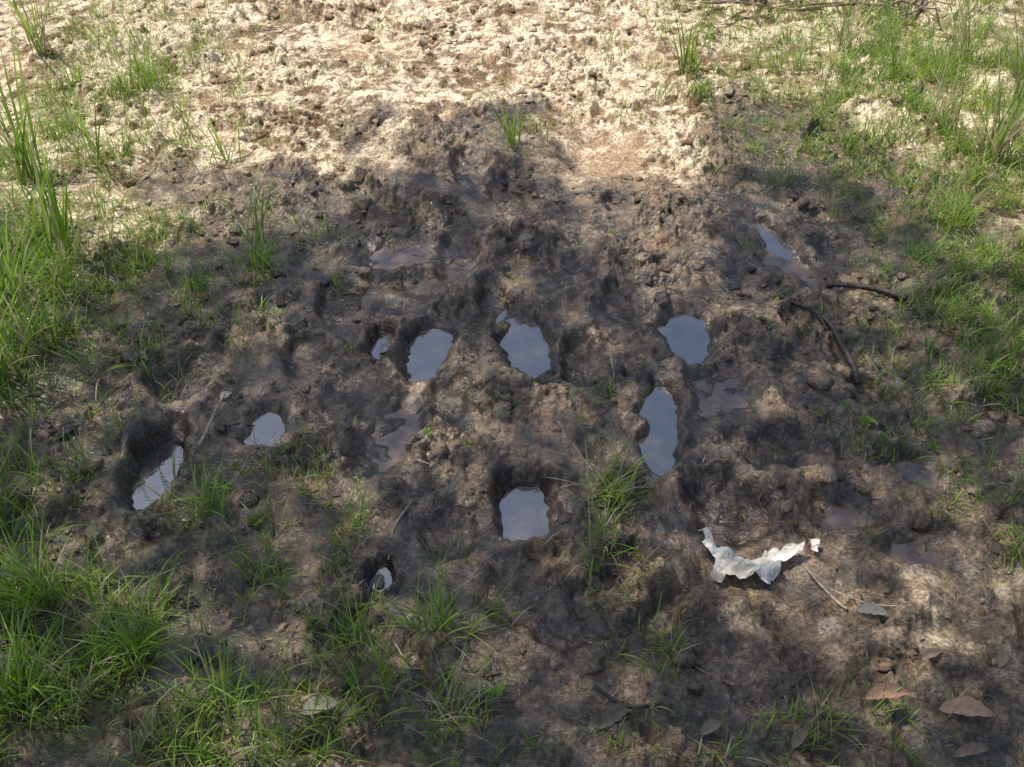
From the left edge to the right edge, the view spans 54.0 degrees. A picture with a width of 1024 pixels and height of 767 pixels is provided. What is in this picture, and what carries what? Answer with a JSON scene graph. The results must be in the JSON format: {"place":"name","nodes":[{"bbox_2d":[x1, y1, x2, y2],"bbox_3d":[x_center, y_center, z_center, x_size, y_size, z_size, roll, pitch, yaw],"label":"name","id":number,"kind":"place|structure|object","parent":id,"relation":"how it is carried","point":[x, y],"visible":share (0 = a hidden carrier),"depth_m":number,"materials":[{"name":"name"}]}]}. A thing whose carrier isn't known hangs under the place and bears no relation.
{"place":"outdoors","nodes":[
{"label":"outdoors","id":0,"kind":"place"},
{"bbox_2d":[0,0,1023,766],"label":"muddy ground","id":1,"kind":"structure","parent":0,"point":[430,156],"depth_m":2.45,"materials":[{"name":"brown soil"}]},
{"bbox_2d":[0,144,26,252],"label":"grass tussock","id":2,"kind":"object","parent":1,"relation":"on","point":[17,194],"depth_m":2.86,"materials":[{"name":"green plant"}]},
{"bbox_2d":[0,441,51,531],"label":"grass tussock","id":3,"kind":"object","parent":1,"relation":"on","point":[3,513],"depth_m":2.10,"materials":[{"name":"green plant"}]},
{"bbox_2d":[0,234,57,385],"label":"grass tussock","id":4,"kind":"object","parent":1,"relation":"on","point":[4,347],"depth_m":2.45,"materials":[{"name":"green plant"}]},
{"bbox_2d":[5,0,53,57],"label":"grass tussock","id":5,"kind":"object","parent":1,"relation":"on","point":[27,28],"depth_m":3.95,"materials":[{"name":"green plant"}]},
{"bbox_2d":[0,17,59,186],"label":"grass tussock","id":6,"kind":"object","parent":1,"relation":"on","point":[21,151],"depth_m":3.20,"materials":[{"name":"green plant"}]},
{"bbox_2d":[0,180,59,313],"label":"grass tussock","id":7,"kind":"object","parent":1,"relation":"on","point":[2,284],"depth_m":2.68,"materials":[{"name":"green plant"}]},
{"bbox_2d":[0,506,79,616],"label":"grass tussock","id":8,"kind":"object","parent":1,"relation":"on","point":[28,583],"depth_m":1.93,"materials":[{"name":"green plant"}]},
{"bbox_2d":[0,240,86,356],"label":"grass tussock","id":9,"kind":"object","parent":1,"relation":"on","point":[48,323],"depth_m":2.52,"materials":[{"name":"green plant"}]},
{"bbox_2d":[0,108,96,267],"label":"grass tussock","id":10,"kind":"object","parent":1,"relation":"on","point":[58,221],"depth_m":2.83,"materials":[{"name":"green plant"}]},
{"bbox_2d":[0,588,110,738],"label":"grass tussock","id":11,"kind":"object","parent":1,"relation":"on","point":[7,676],"depth_m":1.76,"materials":[{"name":"green plant"}]},
{"bbox_2d":[29,305,138,389],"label":"grass tussock","id":12,"kind":"object","parent":1,"relation":"on","point":[82,361],"depth_m":2.49,"materials":[{"name":"green plant"}]},
{"bbox_2d":[38,79,136,169],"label":"grass tussock","id":13,"kind":"object","parent":1,"relation":"on","point":[86,134],"depth_m":3.30,"materials":[{"name":"green plant"}]},
{"bbox_2d":[32,576,204,684],"bbox_3d":[-0.720,0.456,1.807,0.303,0.169,0.222,-14,42,-16],"label":"grass tussock","id":14,"kind":"object","parent":1,"relation":"on","point":[131,638],"depth_m":1.82,"materials":[{"name":"green plant"}]},
{"bbox_2d":[89,25,168,91],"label":"grass tussock","id":15,"kind":"object","parent":1,"relation":"on","point":[136,62],"depth_m":3.75,"materials":[{"name":"green plant"}]},
{"bbox_2d":[137,351,148,360],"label":"dead leaf","id":16,"kind":"object","parent":1,"relation":"on","point":[143,355],"visible":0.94,"depth_m":2.54,"materials":[{"name":"brown plant"}]},
{"bbox_2d":[132,445,183,509],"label":"puddle","id":17,"kind":"object","parent":1,"relation":"on","point":[163,459],"visible":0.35,"depth_m":2.32,"materials":[{"name":"liquid"}]},
{"bbox_2d":[152,79,236,148],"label":"grass tussock","id":18,"kind":"object","parent":1,"relation":"on","point":[180,126],"depth_m":3.40,"materials":[{"name":"green plant"}]},
{"bbox_2d":[158,451,236,528],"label":"grass tussock","id":19,"kind":"object","parent":1,"relation":"on","point":[211,499],"depth_m":2.12,"materials":[{"name":"green plant"}]},
{"bbox_2d":[151,616,266,733],"bbox_3d":[-0.526,0.509,1.732,0.174,0.175,0.207,0,40,0],"label":"grass tussock","id":20,"kind":"object","parent":1,"relation":"on","point":[223,683],"depth_m":1.75,"materials":[{"name":"green plant"}]},
{"bbox_2d":[197,393,225,446],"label":"twig","id":21,"kind":"object","parent":1,"relation":"on","point":[209,424],"visible":1,"depth_m":2.36,"materials":[{"name":"wood"}]},
{"bbox_2d":[165,99,286,169],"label":"grass tussock","id":22,"kind":"object","parent":1,"relation":"on","point":[222,152],"depth_m":3.33,"materials":[{"name":"green plant"}]},
{"bbox_2d":[220,391,231,398],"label":"dead leaf","id":23,"kind":"object","parent":1,"relation":"on","point":[227,393],"visible":0.88,"depth_m":2.46,"materials":[{"name":"beige plant"}]},
{"bbox_2d":[198,145,298,247],"bbox_3d":[-0.758,-0.535,2.917,0.196,0.309,0.266,31,49,31],"label":"grass tussock","id":24,"kind":"object","parent":1,"relation":"on","point":[256,223],"depth_m":2.96,"materials":[{"name":"green plant"}]},
{"bbox_2d":[247,515,262,525],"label":"weed seedling","id":25,"kind":"object","parent":1,"relation":"on","point":[253,521],"visible":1,"depth_m":2.12,"materials":[{"name":"green plant"}]},
{"bbox_2d":[215,222,305,282],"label":"grass tussock","id":26,"kind":"object","parent":1,"relation":"on","point":[266,255],"depth_m":2.89,"materials":[{"name":"green plant"}]},
{"bbox_2d":[244,412,284,445],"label":"puddle","id":27,"kind":"object","parent":1,"relation":"on","point":[266,426],"visible":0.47,"depth_m":2.40,"materials":[{"name":"liquid"}]},
{"bbox_2d":[256,415,317,458],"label":"grass tussock","id":28,"kind":"object","parent":1,"relation":"on","point":[293,444],"depth_m":2.27,"materials":[{"name":"green plant"}]},
{"bbox_2d":[293,314,304,322],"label":"dead leaf","id":29,"kind":"object","parent":1,"relation":"on","point":[296,319],"visible":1,"depth_m":2.67,"materials":[{"name":"brown plant"}]},
{"bbox_2d":[300,695,339,714],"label":"dead leaf","id":30,"kind":"object","parent":1,"relation":"on","point":[333,703],"visible":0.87,"depth_m":1.75,"materials":[{"name":"beige plant"}]},
{"bbox_2d":[311,255,360,303],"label":"grass tussock","id":31,"kind":"object","parent":1,"relation":"on","point":[337,285],"depth_m":2.83,"materials":[{"name":"green plant"}]},
{"bbox_2d":[311,472,381,552],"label":"grass tussock","id":32,"kind":"object","parent":1,"relation":"on","point":[362,512],"depth_m":2.11,"materials":[{"name":"green plant"}]},
{"bbox_2d":[308,570,397,672],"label":"grass tussock","id":33,"kind":"object","parent":1,"relation":"on","point":[344,635],"depth_m":1.88,"materials":[{"name":"green plant"}]},
{"bbox_2d":[370,566,391,592],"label":"puddle","id":34,"kind":"object","parent":1,"relation":"on","point":[386,574],"visible":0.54,"depth_m":2.05,"materials":[{"name":"liquid"}]},
{"bbox_2d":[374,573,383,588],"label":"dead leaf","id":35,"kind":"object","parent":34,"relation":"on","point":[380,582],"visible":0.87,"depth_m":2.04,"materials":[{"name":"plant"}]},
{"bbox_2d":[371,337,391,359],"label":"puddle","id":36,"kind":"object","parent":1,"relation":"on","point":[375,351],"visible":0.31,"depth_m":2.64,"materials":[{"name":"liquid"}]},
{"bbox_2d":[379,343,389,352],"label":"dead leaf","id":37,"kind":"object","parent":1,"relation":"on","point":[383,347],"visible":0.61,"depth_m":2.63,"materials":[{"name":"plant"}]},
{"bbox_2d":[366,409,420,471],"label":"puddle","id":38,"kind":"object","parent":1,"relation":"on","point":[396,452],"visible":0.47,"depth_m":2.38,"materials":[{"name":"grey liquid"}]},
{"bbox_2d":[388,499,413,560],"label":"twig","id":39,"kind":"object","parent":1,"relation":"on","point":[400,516],"visible":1,"depth_m":2.13,"materials":[{"name":"brown wood"}]},
{"bbox_2d":[369,242,451,270],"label":"puddle","id":40,"kind":"object","parent":1,"relation":"on","point":[392,260],"visible":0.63,"depth_m":2.98,"materials":[{"name":"liquid"}]},
{"bbox_2d":[422,427,432,435],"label":"weed seedling","id":41,"kind":"object","parent":1,"relation":"on","point":[427,430],"visible":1,"depth_m":2.27,"materials":[{"name":"green plant"}]},
{"bbox_2d":[406,329,452,381],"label":"puddle","id":42,"kind":"object","parent":1,"relation":"on","point":[429,349],"visible":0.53,"depth_m":2.62,"materials":[{"name":"liquid"}]},
{"bbox_2d":[366,558,497,649],"bbox_3d":[-0.123,0.421,1.875,0.247,0.190,0.234,-27,47,-28],"label":"grass tussock","id":43,"kind":"object","parent":1,"relation":"on","point":[438,602],"depth_m":1.90,"materials":[{"name":"green plant"}]},
{"bbox_2d":[376,643,516,749],"bbox_3d":[-0.109,0.539,1.732,0.254,0.160,0.219,0,40,0],"label":"grass tussock","id":44,"kind":"object","parent":1,"relation":"on","point":[447,705],"depth_m":1.76,"materials":[{"name":"green plant"}]},
{"bbox_2d":[463,440,472,446],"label":"weed seedling","id":45,"kind":"object","parent":1,"relation":"on","point":[469,442],"visible":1,"depth_m":2.29,"materials":[{"name":"green plant"}]},
{"bbox_2d":[485,682,506,695],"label":"weed seedling","id":46,"kind":"object","parent":1,"relation":"on","point":[502,687],"visible":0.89,"depth_m":1.81,"materials":[{"name":"green plant"}]},
{"bbox_2d":[476,97,527,148],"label":"grass tussock","id":47,"kind":"object","parent":1,"relation":"on","point":[512,140],"depth_m":3.41,"materials":[{"name":"green plant"}]},
{"bbox_2d":[0,0,1023,707],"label":"mud clods","id":48,"kind":"object","parent":1,"relation":"on","point":[828,474],"visible":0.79,"depth_m":2.79,"materials":[{"name":"brown soil"}]},
{"bbox_2d":[0,0,1023,705],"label":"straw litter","id":49,"kind":"object","parent":1,"relation":"on","point":[498,440],"visible":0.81,"depth_m":2.35,"materials":[{"name":"beige plant"}]},
{"bbox_2d":[0,12,1023,699],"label":"twigs","id":50,"kind":"object","parent":1,"relation":"on","point":[494,378],"visible":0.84,"depth_m":2.74,"materials":[{"name":"brown wood"}]},
{"bbox_2d":[496,311,550,378],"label":"puddle","id":51,"kind":"object","parent":1,"relation":"on","point":[523,345],"visible":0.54,"depth_m":2.64,"materials":[{"name":"liquid"}]},
{"bbox_2d":[499,486,549,541],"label":"puddle","id":52,"kind":"object","parent":1,"relation":"on","point":[523,509],"visible":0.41,"depth_m":2.21,"materials":[{"name":"liquid"}]},
{"bbox_2d":[518,233,532,240],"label":"dead leaf","id":53,"kind":"object","parent":1,"relation":"on","point":[523,236],"visible":1,"depth_m":2.94,"materials":[{"name":"plant"}]},
{"bbox_2d":[534,95,564,141],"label":"grass tussock","id":54,"kind":"object","parent":1,"relation":"on","point":[543,126],"depth_m":3.44,"materials":[{"name":"green plant"}]},
{"bbox_2d":[587,562,600,571],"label":"weed seedling","id":55,"kind":"object","parent":1,"relation":"on","point":[595,567],"visible":0.98,"depth_m":2.00,"materials":[{"name":"green plant"}]},
{"bbox_2d":[560,480,652,585],"bbox_3d":[0.184,0.296,1.990,0.185,0.187,0.219,0,40,0],"label":"grass tussock","id":56,"kind":"object","parent":1,"relation":"on","point":[596,530],"depth_m":2.00,"materials":[{"name":"green plant"}]},
{"bbox_2d":[548,426,666,526],"bbox_3d":[0.198,0.191,2.148,0.280,0.192,0.302,0,40,0],"label":"grass tussock","id":57,"kind":"object","parent":1,"relation":"on","point":[617,490],"depth_m":2.17,"materials":[{"name":"green plant"}]},
{"bbox_2d":[609,353,614,377],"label":"twig","id":58,"kind":"object","parent":1,"relation":"on","point":[612,364],"visible":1,"depth_m":2.51,"materials":[{"name":"brown wood"}]},
{"bbox_2d":[599,703,630,728],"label":"dead leaf","id":59,"kind":"object","parent":1,"relation":"on","point":[615,712],"visible":0.97,"depth_m":1.75,"materials":[{"name":"brown plant"}]},
{"bbox_2d":[593,685,648,708],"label":"twig","id":60,"kind":"object","parent":1,"relation":"on","point":[606,694],"visible":0.98,"depth_m":1.78,"materials":[{"name":"brown wood"}]},
{"bbox_2d":[623,481,634,494],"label":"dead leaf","id":61,"kind":"object","parent":1,"relation":"on","point":[631,490],"visible":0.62,"depth_m":2.22,"materials":[{"name":"brown plant"}]},
{"bbox_2d":[638,386,678,475],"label":"puddle","id":62,"kind":"object","parent":1,"relation":"on","point":[658,409],"visible":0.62,"depth_m":2.38,"materials":[{"name":"liquid"}]},
{"bbox_2d":[621,594,705,675],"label":"grass tussock","id":63,"kind":"object","parent":1,"relation":"on","point":[674,646],"depth_m":1.84,"materials":[{"name":"green plant"}]},
{"bbox_2d":[658,314,709,364],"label":"puddle","id":64,"kind":"object","parent":1,"relation":"on","point":[687,337],"visible":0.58,"depth_m":2.65,"materials":[{"name":"liquid"}]},
{"bbox_2d":[660,0,723,74],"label":"grass tussock","id":65,"kind":"object","parent":1,"relation":"on","point":[690,54],"depth_m":3.86,"materials":[{"name":"green plant"}]},
{"bbox_2d":[700,718,720,734],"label":"dead leaf","id":66,"kind":"object","parent":1,"relation":"on","point":[710,725],"visible":1,"depth_m":1.73,"materials":[{"name":"plant"}]},
{"bbox_2d":[693,372,748,417],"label":"puddle","id":67,"kind":"object","parent":1,"relation":"on","point":[722,401],"visible":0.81,"depth_m":2.44,"materials":[{"name":"grey liquid"}]},
{"bbox_2d":[699,527,805,583],"bbox_3d":[0.492,0.348,2.041,0.211,0.049,0.144,0,40,0],"label":"torn paper","id":68,"kind":"object","parent":1,"relation":"on","point":[766,566],"visible":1,"depth_m":2.02,"materials":[{"name":"white paper"}]},
{"bbox_2d":[748,221,795,260],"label":"puddle","id":69,"kind":"object","parent":1,"relation":"on","point":[777,244],"visible":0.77,"depth_m":3.04,"materials":[{"name":"liquid"}]},
{"bbox_2d":[761,250,825,289],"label":"puddle","id":70,"kind":"object","parent":1,"relation":"on","point":[797,268],"visible":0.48,"depth_m":2.94,"materials":[{"name":"liquid"}]},
{"bbox_2d":[763,18,834,74],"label":"grass tussock","id":71,"kind":"object","parent":1,"relation":"on","point":[793,62],"depth_m":3.88,"materials":[{"name":"green plant"}]},
{"bbox_2d":[791,728,807,747],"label":"dead leaf","id":72,"kind":"object","parent":1,"relation":"on","point":[799,735],"visible":0.98,"depth_m":1.71,"materials":[{"name":"plant"}]},
{"bbox_2d":[810,539,819,551],"bbox_3d":[0.628,0.336,2.076,0.024,0.009,0.037,0,40,0],"label":"torn paper","id":73,"kind":"object","parent":1,"relation":"on","point":[815,543],"visible":1,"depth_m":2.08,"materials":[{"name":"white paper"}]},
{"bbox_2d":[685,0,949,23],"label":"brushwood pile","id":74,"kind":"object","parent":1,"relation":"on","point":[815,6],"visible":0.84,"depth_m":4.29,"materials":[{"name":"brown wood"}]},
{"bbox_2d":[775,292,861,383],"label":"fallen branch","id":75,"kind":"object","parent":1,"relation":"on","point":[830,324],"visible":0.94,"depth_m":2.57,"materials":[{"name":"brown wood"}]},
{"bbox_2d":[753,661,885,751],"bbox_3d":[0.533,0.551,1.720,0.246,0.129,0.193,0,40,0],"label":"grass tussock","id":76,"kind":"object","parent":1,"relation":"on","point":[830,708],"depth_m":1.74,"materials":[{"name":"green plant"}]},
{"bbox_2d":[813,502,875,529],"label":"puddle","id":77,"kind":"object","parent":1,"relation":"on","point":[837,514],"visible":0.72,"depth_m":2.18,"materials":[{"name":"liquid"}]},
{"bbox_2d":[838,400,851,407],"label":"weed seedling","id":78,"kind":"object","parent":1,"relation":"on","point":[845,403],"visible":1,"depth_m":2.39,"materials":[{"name":"green plant"}]},
{"bbox_2d":[805,567,907,609],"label":"twig","id":79,"kind":"object","parent":1,"relation":"on","point":[823,587],"visible":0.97,"depth_m":1.97,"materials":[{"name":"brown wood"}]},
{"bbox_2d":[826,0,894,54],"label":"grass tussock","id":80,"kind":"object","parent":1,"relation":"on","point":[847,37],"depth_m":3.97,"materials":[{"name":"green plant"}]},
{"bbox_2d":[859,414,876,426],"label":"weed seedling","id":81,"kind":"object","parent":1,"relation":"on","point":[869,420],"visible":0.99,"depth_m":2.33,"materials":[{"name":"green plant"}]},
{"bbox_2d":[831,282,908,300],"bbox_3d":[0.982,-0.259,2.763,0.195,0.025,0.104,0,40,0],"label":"fallen stick","id":82,"kind":"object","parent":1,"relation":"on","point":[882,290],"visible":0.95,"depth_m":2.76,"materials":[{"name":"brown wood"}]},
{"bbox_2d":[856,602,887,614],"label":"dead leaf","id":83,"kind":"object","parent":1,"relation":"on","point":[873,608],"visible":1,"depth_m":1.91,"materials":[{"name":"grey plant"}]},
{"bbox_2d":[876,432,890,441],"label":"weed seedling","id":84,"kind":"object","parent":1,"relation":"on","point":[881,436],"visible":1,"depth_m":2.28,"materials":[{"name":"green plant"}]},
{"bbox_2d":[864,682,910,699],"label":"dead leaf","id":85,"kind":"object","parent":1,"relation":"on","point":[890,689],"visible":0.99,"depth_m":1.74,"materials":[{"name":"brown plant"}]},
{"bbox_2d":[851,14,940,80],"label":"grass tussock","id":86,"kind":"object","parent":1,"relation":"on","point":[895,63],"depth_m":3.75,"materials":[{"name":"green plant"}]},
{"bbox_2d":[890,543,936,565],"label":"puddle","id":87,"kind":"object","parent":1,"relation":"on","point":[899,553],"visible":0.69,"depth_m":2.10,"materials":[{"name":"liquid"}]},
{"bbox_2d":[894,459,937,488],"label":"puddle","id":88,"kind":"object","parent":1,"relation":"on","point":[913,472],"visible":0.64,"depth_m":2.28,"materials":[{"name":"grey liquid"}]},
{"bbox_2d":[921,648,941,659],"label":"dead leaf","id":89,"kind":"object","parent":1,"relation":"on","point":[930,653],"visible":1,"depth_m":1.86,"materials":[{"name":"beige plant"}]},
{"bbox_2d":[926,441,940,451],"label":"weed seedling","id":90,"kind":"object","parent":1,"relation":"on","point":[935,446],"visible":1,"depth_m":2.30,"materials":[{"name":"green plant"}]},
{"bbox_2d":[908,35,999,134],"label":"grass tussock","id":91,"kind":"object","parent":1,"relation":"on","point":[946,112],"depth_m":3.44,"materials":[{"name":"green plant"}]},
{"bbox_2d":[924,184,1002,233],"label":"grass tussock","id":92,"kind":"object","parent":1,"relation":"on","point":[966,209],"depth_m":3.04,"materials":[{"name":"green plant"}]},
{"bbox_2d":[939,696,992,716],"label":"dead leaf","id":93,"kind":"object","parent":1,"relation":"on","point":[971,706],"visible":1,"depth_m":1.77,"materials":[{"name":"brown plant"}]},
{"bbox_2d":[925,0,1013,63],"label":"grass tussock","id":94,"kind":"object","parent":1,"relation":"on","point":[963,36],"depth_m":3.97,"materials":[{"name":"green plant"}]},
{"bbox_2d":[953,742,989,756],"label":"dead leaf","id":95,"kind":"object","parent":1,"relation":"on","point":[971,748],"visible":1,"depth_m":1.72,"materials":[{"name":"brown plant"}]},
{"bbox_2d":[953,34,1023,166],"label":"grass tussock","id":96,"kind":"object","parent":1,"relation":"on","point":[1008,134],"depth_m":3.28,"materials":[{"name":"green plant"}]},
{"bbox_2d":[984,363,999,371],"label":"weed seedling","id":97,"kind":"object","parent":1,"relation":"on","point":[989,364],"visible":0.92,"depth_m":2.46,"materials":[{"name":"green plant"}]},
{"bbox_2d":[977,0,1023,103],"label":"grass tussock","id":98,"kind":"object","parent":1,"relation":"on","point":[1017,78],"depth_m":3.66,"materials":[{"name":"green plant"}]},
{"bbox_2d":[981,286,1023,342],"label":"grass tussock","id":99,"kind":"object","parent":1,"relation":"on","point":[1016,327],"depth_m":2.59,"materials":[{"name":"green plant"}]},
{"bbox_2d":[997,648,1008,667],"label":"dead leaf","id":100,"kind":"object","parent":1,"relation":"on","point":[1002,657],"visible":1,"depth_m":1.86,"materials":[{"name":"brown plant"}]},
{"bbox_2d":[0,0,1023,766],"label":"grass","id":101,"kind":"structure","parent":0,"point":[842,64],"depth_m":2.71,"materials":[{"name":"green plant"}]}
]}

